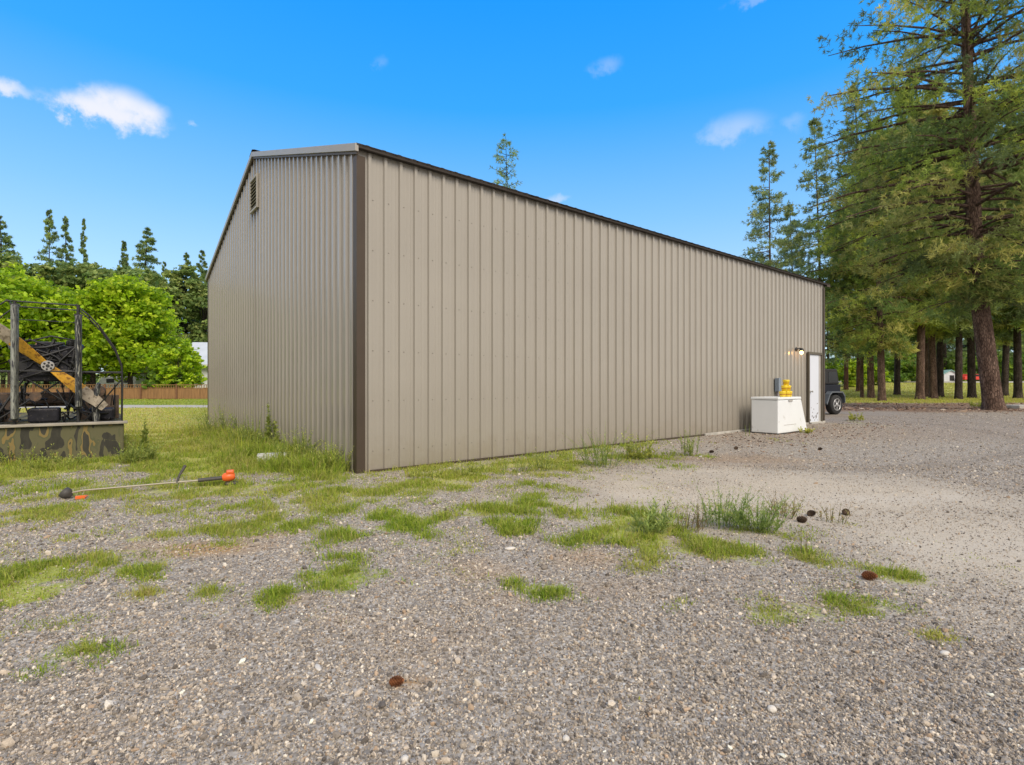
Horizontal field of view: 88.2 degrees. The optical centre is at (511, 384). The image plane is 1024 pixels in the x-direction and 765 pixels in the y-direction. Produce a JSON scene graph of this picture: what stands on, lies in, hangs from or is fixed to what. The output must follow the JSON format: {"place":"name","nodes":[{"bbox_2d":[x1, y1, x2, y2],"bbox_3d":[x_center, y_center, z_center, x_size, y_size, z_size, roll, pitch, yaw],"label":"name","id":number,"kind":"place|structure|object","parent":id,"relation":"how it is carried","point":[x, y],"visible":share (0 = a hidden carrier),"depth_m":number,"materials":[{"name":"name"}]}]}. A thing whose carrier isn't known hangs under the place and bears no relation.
{"place":"outdoors","nodes":[
{"label":"outdoors","id":0,"kind":"place"},
{"bbox_2d":[19,398,220,434],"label":"lawn grass","id":1,"kind":"structure","parent":0,"point":[155,425],"depth_m":20.34,"materials":[{"name":"plant"}]},
{"bbox_2d":[0,374,1023,764],"bbox_3d":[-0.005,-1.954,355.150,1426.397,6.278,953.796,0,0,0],"label":"ground","id":2,"kind":"structure","parent":0,"point":[890,486],"depth_m":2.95,"materials":[{"name":"gravel"}]},
{"bbox_2d":[0,250,30,387],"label":"leafy tree","id":3,"kind":"object","parent":2,"relation":"on","point":[5,256],"visible":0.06,"depth_m":59.40,"materials":[{"name":"green plant"}]},
{"bbox_2d":[0,443,54,462],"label":"weed clump","id":4,"kind":"object","parent":2,"relation":"on","point":[2,457],"visible":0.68,"depth_m":7.76,"materials":[{"name":"green plant"}]},
{"bbox_2d":[0,215,58,387],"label":"fir tree","id":5,"kind":"object","parent":2,"relation":"on","point":[5,239],"visible":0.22,"depth_m":62.02,"materials":[{"name":"green plant"}]},
{"bbox_2d":[0,261,62,369],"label":"maple tree","id":6,"kind":"object","parent":2,"relation":"on","point":[25,290],"visible":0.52,"depth_m":42.23,"materials":[{"name":"green plant"}]},
{"bbox_2d":[26,263,55,387],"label":"leafy tree","id":7,"kind":"object","parent":2,"relation":"on","point":[31,270],"visible":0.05,"depth_m":62.26,"materials":[{"name":"green plant"}]},
{"bbox_2d":[23,209,62,385],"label":"fir tree","id":8,"kind":"object","parent":2,"relation":"on","point":[50,237],"visible":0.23,"depth_m":73.90,"materials":[{"name":"green plant"}]},
{"bbox_2d":[0,275,98,387],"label":"maple tree","id":9,"kind":"object","parent":2,"relation":"on","point":[86,377],"visible":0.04,"depth_m":46.43,"materials":[{"name":"green plant"}]},
{"bbox_2d":[16,451,96,467],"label":"weed clump","id":10,"kind":"object","parent":2,"relation":"on","point":[58,459],"visible":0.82,"depth_m":7.53,"materials":[{"name":"green plant"}]},
{"bbox_2d":[32,259,87,387],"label":"leafy tree","id":11,"kind":"object","parent":2,"relation":"on","point":[70,279],"visible":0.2,"depth_m":58.25,"materials":[{"name":"green plant"}]},
{"bbox_2d":[0,457,120,472],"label":"grass tuft","id":12,"kind":"object","parent":2,"relation":"on","point":[45,465],"visible":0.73,"depth_m":7.18,"materials":[{"name":"plant"}]},
{"bbox_2d":[0,299,127,462],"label":"airboat","id":13,"kind":"object","parent":2,"relation":"on","point":[92,423],"visible":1,"depth_m":8.31,"materials":[{"name":"paint"}]},
{"bbox_2d":[41,215,98,385],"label":"fir tree","id":14,"kind":"object","parent":2,"relation":"on","point":[64,228],"visible":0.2,"depth_m":75.90,"materials":[{"name":"green plant"}]},
{"bbox_2d":[19,631,123,661],"bbox_3d":[-1.935,1.151,2.332,0.376,0.074,0.242,0,0,0],"label":"grass tuft","id":15,"kind":"object","parent":2,"relation":"on","point":[85,645],"visible":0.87,"depth_m":2.34,"materials":[{"name":"plant"}]},
{"bbox_2d":[76,218,96,383],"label":"fir tree","id":16,"kind":"object","parent":2,"relation":"on","point":[83,251],"visible":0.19,"depth_m":75.91,"materials":[{"name":"green plant"}]},
{"bbox_2d":[73,262,101,387],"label":"leafy tree","id":17,"kind":"object","parent":2,"relation":"on","point":[94,265],"visible":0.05,"depth_m":60.77,"materials":[{"name":"green plant"}]},
{"bbox_2d":[33,284,155,387],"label":"maple tree","id":18,"kind":"object","parent":2,"relation":"on","point":[65,329],"visible":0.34,"depth_m":44.10,"materials":[{"name":"green plant"}]},
{"bbox_2d":[82,267,117,286],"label":"leafy tree","id":19,"kind":"object","parent":2,"relation":"on","point":[103,272],"visible":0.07,"depth_m":58.52,"materials":[{"name":"green plant"}]},
{"bbox_2d":[0,384,207,398],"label":"picket fence","id":20,"kind":"object","parent":2,"relation":"on","point":[165,393],"visible":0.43,"depth_m":41.79,"materials":[{"name":"brown wood"}]},
{"bbox_2d":[96,240,130,380],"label":"fir tree","id":21,"kind":"object","parent":2,"relation":"on","point":[123,255],"visible":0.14,"depth_m":71.69,"materials":[{"name":"green plant"}]},
{"bbox_2d":[99,376,135,387],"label":"camper","id":22,"kind":"object","parent":2,"relation":"on","point":[107,380],"visible":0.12,"depth_m":54.85,"materials":[{"name":"white metal"}]},
{"bbox_2d":[99,226,162,377],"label":"fir tree","id":23,"kind":"object","parent":2,"relation":"on","point":[142,251],"visible":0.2,"depth_m":69.76,"materials":[{"name":"green plant"}]},
{"bbox_2d":[96,440,178,465],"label":"grass tuft","id":24,"kind":"object","parent":2,"relation":"on","point":[152,457],"visible":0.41,"depth_m":7.90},
{"bbox_2d":[104,576,175,605],"bbox_3d":[-2.042,1.129,2.971,0.279,0.096,0.379,0,0,43],"label":"grass tuft","id":25,"kind":"object","parent":2,"relation":"on","point":[145,591],"visible":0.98,"depth_m":2.93,"materials":[{"name":"plant"}]},
{"bbox_2d":[81,273,201,387],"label":"maple tree","id":26,"kind":"object","parent":2,"relation":"on","point":[149,305],"visible":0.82,"depth_m":45.24,"materials":[{"name":"green plant"}]},
{"bbox_2d":[111,262,171,316],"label":"leafy tree","id":27,"kind":"object","parent":2,"relation":"on","point":[126,270],"visible":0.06,"depth_m":57.86,"materials":[{"name":"green plant"}]},
{"bbox_2d":[138,418,149,450],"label":"weed clump","id":28,"kind":"object","parent":2,"relation":"on","point":[145,432],"visible":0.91,"depth_m":8.75,"materials":[{"name":"green plant"}]},
{"bbox_2d":[116,438,171,463],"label":"weed clump","id":29,"kind":"object","parent":2,"relation":"on","point":[132,456],"visible":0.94,"depth_m":7.79,"materials":[{"name":"green plant"}]},
{"bbox_2d":[115,560,173,585],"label":"grass tuft","id":30,"kind":"object","parent":2,"relation":"on","point":[153,564],"visible":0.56,"depth_m":3.36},
{"bbox_2d":[58,465,237,498],"bbox_3d":[-3.906,1.040,5.757,1.630,0.266,0.186,0,0,-28],"label":"string trimmer","id":31,"kind":"object","parent":2,"relation":"on","point":[226,477],"visible":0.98,"depth_m":5.85,"materials":[{"name":"orange plastic"}]},
{"bbox_2d":[141,370,183,388],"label":"shrub","id":32,"kind":"object","parent":2,"relation":"on","point":[151,375],"visible":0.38,"depth_m":42.34,"materials":[{"name":"green plant"}]},
{"bbox_2d":[143,276,187,346],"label":"leafy tree","id":33,"kind":"object","parent":2,"relation":"on","point":[170,290],"visible":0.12,"depth_m":65.82,"materials":[{"name":"green plant"}]},
{"bbox_2d":[136,342,207,387],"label":"house","id":34,"kind":"structure","parent":2,"relation":"on","point":[203,349],"depth_m":54.14,"materials":[{"name":"metal"}]},
{"bbox_2d":[148,343,207,387],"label":"young tree","id":35,"kind":"object","parent":2,"relation":"on","point":[170,369],"visible":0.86,"depth_m":42.87,"materials":[{"name":"green plant"}]},
{"bbox_2d":[162,264,207,341],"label":"leafy tree","id":36,"kind":"object","parent":2,"relation":"on","point":[175,279],"visible":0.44,"depth_m":68.06,"materials":[{"name":"green plant"}]},
{"bbox_2d":[178,252,199,333],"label":"fir tree","id":37,"kind":"object","parent":2,"relation":"on","point":[185,257],"visible":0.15,"depth_m":69.58,"materials":[{"name":"green plant"}]},
{"bbox_2d":[179,278,207,341],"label":"leafy tree","id":38,"kind":"object","parent":2,"relation":"on","point":[202,304],"visible":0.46,"depth_m":67.73,"materials":[{"name":"green plant"}]},
{"bbox_2d":[154,578,235,602],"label":"grass tuft","id":39,"kind":"object","parent":2,"relation":"on","point":[210,589],"visible":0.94,"depth_m":2.96,"materials":[{"name":"plant"}]},
{"bbox_2d":[188,250,207,332],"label":"fir tree","id":40,"kind":"object","parent":2,"relation":"on","point":[202,271],"visible":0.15,"depth_m":75.79,"materials":[{"name":"green plant"}]},
{"bbox_2d":[184,399,236,431],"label":"weed clump","id":41,"kind":"object","parent":2,"relation":"on","point":[221,424],"visible":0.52,"depth_m":12.34,"materials":[{"name":"green plant"}]},
{"bbox_2d":[224,406,273,446],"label":"weed clump","id":42,"kind":"object","parent":2,"relation":"on","point":[252,432],"visible":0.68,"depth_m":9.92,"materials":[{"name":"green plant"}]},
{"bbox_2d":[219,447,302,475],"bbox_3d":[-3.245,1.033,7.202,1.851,0.295,1.044,0,0,24],"label":"grass tuft","id":43,"kind":"object","parent":2,"relation":"on","point":[249,472],"visible":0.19,"depth_m":7.10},
{"bbox_2d":[262,403,273,440],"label":"weed clump","id":44,"kind":"object","parent":2,"relation":"on","point":[269,427],"visible":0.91,"depth_m":9.87,"materials":[{"name":"green plant"}]},
{"bbox_2d":[271,419,281,445],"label":"weed clump","id":45,"kind":"object","parent":2,"relation":"on","point":[275,428],"visible":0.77,"depth_m":9.10,"materials":[{"name":"green plant"}]},
{"bbox_2d":[262,579,298,603],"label":"grass tuft","id":46,"kind":"object","parent":2,"relation":"on","point":[278,589],"visible":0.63,"depth_m":2.94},
{"bbox_2d":[256,427,323,456],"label":"weed clump","id":47,"kind":"object","parent":2,"relation":"on","point":[296,445],"visible":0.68,"depth_m":7.91,"materials":[{"name":"green plant"}]},
{"bbox_2d":[281,463,355,482],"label":"grass tuft","id":48,"kind":"object","parent":2,"relation":"on","point":[319,474],"visible":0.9,"depth_m":6.43,"materials":[{"name":"plant"}]},
{"bbox_2d":[303,440,353,470],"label":"weed clump","id":49,"kind":"object","parent":2,"relation":"on","point":[334,453],"visible":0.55,"depth_m":7.02,"materials":[{"name":"green plant"}]},
{"bbox_2d":[297,560,364,578],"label":"grass tuft","id":50,"kind":"object","parent":2,"relation":"on","point":[344,568],"visible":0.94,"depth_m":3.26,"materials":[{"name":"plant"}]},
{"bbox_2d":[389,675,403,686],"bbox_3d":[-0.451,1.157,2.055,0.060,0.045,0.045,-12,-13,4],"label":"pine cone","id":51,"kind":"object","parent":2,"relation":"on","point":[397,680],"visible":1,"depth_m":2.05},
{"bbox_2d":[407,461,443,479],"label":"weed clump","id":52,"kind":"object","parent":2,"relation":"on","point":[411,473],"visible":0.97,"depth_m":6.58,"materials":[{"name":"green plant"}]},
{"bbox_2d":[449,458,484,474],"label":"weed clump","id":53,"kind":"object","parent":2,"relation":"on","point":[461,464],"visible":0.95,"depth_m":6.95,"materials":[{"name":"green plant"}]},
{"bbox_2d":[476,456,531,475],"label":"weed clump","id":54,"kind":"object","parent":2,"relation":"on","point":[516,470],"visible":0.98,"depth_m":7.02,"materials":[{"name":"green plant"}]},
{"bbox_2d":[488,134,522,189],"bbox_3d":[-0.355,-8.683,39.563,8.228,20.088,8.032,0,0,0],"label":"conifer tree","id":55,"kind":"object","parent":2,"relation":"on","point":[501,173],"visible":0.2,"depth_m":39.35,"materials":[{"name":"green plant"}]},
{"bbox_2d":[0,417,1022,700],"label":"grass","id":56,"kind":"structure","parent":2,"relation":"on","point":[222,451],"depth_m":4.73,"materials":[{"name":"plant"}]},
{"bbox_2d":[205,143,829,473],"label":"metal barn","id":57,"kind":"structure","parent":2,"relation":"on","point":[379,310],"depth_m":8.99,"materials":[{"name":"beige metal"}]},
{"bbox_2d":[775,378,780,395],"bbox_3d":[7.168,0.506,14.235,0.140,1.368,0.112,0,0,-39],"label":"electrical box","id":58,"kind":"object","parent":57,"relation":"attached to","point":[777,385],"visible":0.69,"depth_m":14.20,"materials":[{"name":"grey paint"}]},
{"bbox_2d":[807,352,822,423],"bbox_3d":[9.093,0.115,15.791,0.990,2.150,0.099,0,0,-39],"label":"door","id":59,"kind":"structure","parent":57,"relation":"in","point":[814,361],"depth_m":15.81,"materials":[{"name":"metal"}]},
{"bbox_2d":[527,450,567,470],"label":"weed clump","id":60,"kind":"object","parent":2,"relation":"on","point":[545,463],"visible":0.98,"depth_m":7.21,"materials":[{"name":"green plant"}]},
{"bbox_2d":[529,584,585,598],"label":"grass tuft","id":61,"kind":"object","parent":2,"relation":"on","point":[556,590],"visible":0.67,"depth_m":2.94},
{"bbox_2d":[556,422,657,467],"bbox_3d":[1.459,0.839,7.415,1.480,0.669,0.902,0,0,43],"label":"weed clump","id":62,"kind":"object","parent":2,"relation":"on","point":[604,456],"visible":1,"depth_m":7.50,"materials":[{"name":"green plant"}]},
{"bbox_2d":[621,432,666,459],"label":"weed clump","id":63,"kind":"object","parent":2,"relation":"on","point":[646,452],"visible":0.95,"depth_m":8.20,"materials":[{"name":"green plant"}]},
{"bbox_2d":[627,493,683,533],"bbox_3d":[1.114,1.020,4.146,0.492,0.320,0.377,0,0,-40],"label":"weed clump","id":64,"kind":"object","parent":2,"relation":"on","point":[654,523],"visible":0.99,"depth_m":4.12,"materials":[{"name":"green plant"}]},
{"bbox_2d":[652,429,701,455],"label":"weed clump","id":65,"kind":"object","parent":2,"relation":"on","point":[690,448],"visible":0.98,"depth_m":8.62,"materials":[{"name":"green plant"}]},
{"bbox_2d":[663,497,711,531],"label":"weed clump","id":66,"kind":"object","parent":2,"relation":"on","point":[697,518],"visible":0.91,"depth_m":4.24,"materials":[{"name":"green plant"}]},
{"bbox_2d":[683,478,766,529],"bbox_3d":[1.767,0.970,4.301,0.632,0.420,0.609,0,0,-40],"label":"weed clump","id":67,"kind":"object","parent":2,"relation":"on","point":[727,518],"visible":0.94,"depth_m":4.30,"materials":[{"name":"green plant"}]},
{"bbox_2d":[715,490,801,534],"bbox_3d":[2.038,1.016,4.181,0.636,0.320,0.524,0,0,-17],"label":"weed clump","id":68,"kind":"object","parent":2,"relation":"on","point":[764,519],"visible":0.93,"depth_m":4.17,"materials":[{"name":"green plant"}]},
{"bbox_2d":[703,600,833,623],"bbox_3d":[1.290,1.155,2.632,0.676,0.039,0.418,0,0,-33],"label":"grass tuft","id":69,"kind":"object","parent":2,"relation":"on","point":[769,608],"visible":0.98,"depth_m":2.73,"materials":[{"name":"plant"}]},
{"bbox_2d":[751,396,806,434],"bbox_3d":[6.613,0.746,13.030,1.605,0.888,0.672,0,0,-39],"label":"white chest","id":70,"kind":"object","parent":2,"relation":"on","point":[777,415],"visible":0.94,"depth_m":12.59,"materials":[{"name":"plastic"}]},
{"bbox_2d":[754,487,804,518],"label":"weed clump","id":71,"kind":"object","parent":2,"relation":"on","point":[785,510],"visible":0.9,"depth_m":4.69,"materials":[{"name":"green plant"}]},
{"bbox_2d":[739,141,826,350],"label":"conifer tree","id":72,"kind":"object","parent":2,"relation":"on","point":[760,257],"visible":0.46,"depth_m":46.89,"materials":[{"name":"plant"}]},
{"bbox_2d":[773,205,831,365],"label":"conifer tree","id":73,"kind":"object","parent":2,"relation":"on","point":[787,213],"visible":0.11,"depth_m":55.88,"materials":[{"name":"plant"}]},
{"bbox_2d":[778,117,876,366],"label":"conifer tree","id":74,"kind":"object","parent":2,"relation":"on","point":[824,179],"visible":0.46,"depth_m":45.99,"materials":[{"name":"plant"}]},
{"bbox_2d":[799,496,863,524],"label":"weed clump","id":75,"kind":"object","parent":2,"relation":"on","point":[831,518],"visible":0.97,"depth_m":4.50,"materials":[{"name":"green plant"}]},
{"bbox_2d":[819,589,847,602],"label":"grass tuft","id":76,"kind":"object","parent":2,"relation":"on","point":[834,597],"visible":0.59,"depth_m":2.85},
{"bbox_2d":[825,369,845,413],"bbox_3d":[11.175,0.277,20.671,3.810,1.779,1.850,0,0,-28],"label":"off road vehicle","id":77,"kind":"object","parent":2,"relation":"on","point":[835,398],"visible":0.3,"depth_m":20.47,"materials":[{"name":"black metal"}]},
{"bbox_2d":[823,252,856,389],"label":"pine tree","id":78,"kind":"object","parent":2,"relation":"on","point":[846,386],"visible":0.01,"depth_m":63.83,"materials":[{"name":"green plant"}]},
{"bbox_2d":[657,402,1023,455],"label":"bark litter","id":79,"kind":"object","parent":2,"relation":"on","point":[894,407],"visible":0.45,"depth_m":23.94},
{"bbox_2d":[821,253,876,391],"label":"pine tree","id":80,"kind":"object","parent":2,"relation":"on","point":[857,375],"visible":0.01,"depth_m":59.92,"materials":[{"name":"green plant"}]},
{"bbox_2d":[825,358,875,386],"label":"bush","id":81,"kind":"object","parent":2,"relation":"on","point":[851,373],"visible":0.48,"depth_m":70.23,"materials":[{"name":"green plant"}]},
{"bbox_2d":[807,123,915,397],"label":"pine tree","id":82,"kind":"object","parent":2,"relation":"on","point":[870,378],"visible":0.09,"depth_m":43.94,"materials":[{"name":"green plant"}]},
{"bbox_2d":[841,362,890,384],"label":"bush","id":83,"kind":"object","parent":2,"relation":"on","point":[875,375],"visible":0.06,"depth_m":74.34,"materials":[{"name":"green plant"}]},
{"bbox_2d":[861,570,877,580],"bbox_3d":[2.125,1.139,3.141,0.063,0.062,0.083,15,-22,-39],"label":"pine cone","id":84,"kind":"object","parent":2,"relation":"on","point":[869,575],"visible":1,"depth_m":3.13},
{"bbox_2d":[821,82,925,397],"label":"conifer tree","id":85,"kind":"object","parent":2,"relation":"on","point":[851,109],"visible":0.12,"depth_m":44.91,"materials":[{"name":"plant"}]},
{"bbox_2d":[794,120,963,400],"bbox_3d":[25.952,-8.569,37.628,10.623,19.891,11.734,0,0,33],"label":"pine tree","id":86,"kind":"object","parent":2,"relation":"on","point":[879,315],"visible":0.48,"depth_m":36.91,"materials":[{"name":"green plant"}]},
{"bbox_2d":[851,147,915,394],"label":"pine tree","id":87,"kind":"object","parent":2,"relation":"on","point":[897,390],"visible":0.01,"depth_m":51.77,"materials":[{"name":"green plant"}]},
{"bbox_2d":[864,355,915,381],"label":"bush","id":88,"kind":"object","parent":2,"relation":"on","point":[889,362],"visible":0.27,"depth_m":86.20,"materials":[{"name":"green plant"}]},
{"bbox_2d":[885,351,916,381],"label":"bush","id":89,"kind":"object","parent":2,"relation":"on","point":[912,356],"visible":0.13,"depth_m":87.30,"materials":[{"name":"green plant"}]},
{"bbox_2d":[888,561,923,581],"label":"grass tuft","id":90,"kind":"object","parent":2,"relation":"on","point":[906,577],"visible":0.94,"depth_m":3.15,"materials":[{"name":"plant"}]},
{"bbox_2d":[793,0,1023,409],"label":"pine tree","id":91,"kind":"object","parent":2,"relation":"on","point":[969,256],"visible":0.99,"depth_m":24.01,"materials":[{"name":"green plant"}]},
{"bbox_2d":[889,144,953,396],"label":"pine tree","id":92,"kind":"object","parent":2,"relation":"on","point":[926,369],"visible":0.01,"depth_m":46.81,"materials":[{"name":"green plant"}]},
{"bbox_2d":[859,87,1002,398],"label":"pine tree","id":93,"kind":"object","parent":2,"relation":"on","point":[932,335],"visible":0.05,"depth_m":42.35,"materials":[{"name":"green plant"}]},
{"bbox_2d":[860,69,1007,399],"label":"pine tree","id":94,"kind":"object","parent":2,"relation":"on","point":[920,375],"visible":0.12,"depth_m":40.03,"materials":[{"name":"green plant"}]},
{"bbox_2d":[918,625,955,640],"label":"grass tuft","id":95,"kind":"object","parent":2,"relation":"on","point":[940,635],"visible":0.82,"depth_m":2.44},
{"bbox_2d":[936,319,966,396],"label":"pine tree","id":96,"kind":"object","parent":2,"relation":"on","point":[940,365],"depth_m":47.80,"materials":[{"name":"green plant"}]},
{"bbox_2d":[897,106,1020,398],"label":"pine tree","id":97,"kind":"object","parent":2,"relation":"on","point":[965,331],"visible":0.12,"depth_m":40.77,"materials":[{"name":"green plant"}]},
{"bbox_2d":[943,337,977,380],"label":"fir tree","id":98,"kind":"object","parent":2,"relation":"on","point":[946,351],"visible":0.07,"depth_m":102.31,"materials":[{"name":"green plant"}]},
{"bbox_2d":[943,354,977,380],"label":"bush","id":99,"kind":"object","parent":2,"relation":"on","point":[949,365],"visible":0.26,"depth_m":102.30,"materials":[{"name":"green plant"}]},
{"bbox_2d":[940,85,1010,397],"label":"pine tree","id":100,"kind":"object","parent":2,"relation":"on","point":[971,379],"visible":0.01,"depth_m":44.82,"materials":[{"name":"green plant"}]},
{"bbox_2d":[980,94,1023,397],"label":"pine tree","id":101,"kind":"object","parent":2,"relation":"on","point":[1006,326],"visible":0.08,"depth_m":42.85,"materials":[{"name":"green plant"}]},
{"bbox_2d":[981,149,1023,395],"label":"pine tree","id":102,"kind":"object","parent":2,"relation":"on","point":[1005,342],"visible":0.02,"depth_m":49.76,"materials":[{"name":"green plant"}]},
{"bbox_2d":[983,104,1023,331],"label":"pine tree","id":103,"kind":"object","parent":2,"relation":"on","point":[1012,307],"visible":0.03,"depth_m":40.37,"materials":[{"name":"green plant"}]},
{"bbox_2d":[997,353,1023,380],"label":"bush","id":104,"kind":"object","parent":2,"relation":"on","point":[1010,366],"visible":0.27,"depth_m":98.69,"materials":[{"name":"green plant"}]},
{"bbox_2d":[0,0,1023,373],"label":"sky","id":105,"kind":"structure","parent":0,"point":[124,117],"materials":[{"name":"blue"}]},
{"bbox_2d":[837,382,1023,403],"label":"woodland grass","id":106,"kind":"structure","parent":0,"point":[894,398],"depth_m":45.27,"materials":[{"name":"plant"}]},
{"bbox_2d":[944,370,954,380],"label":"garden shed","id":107,"kind":"structure","parent":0,"point":[949,375],"depth_m":96.17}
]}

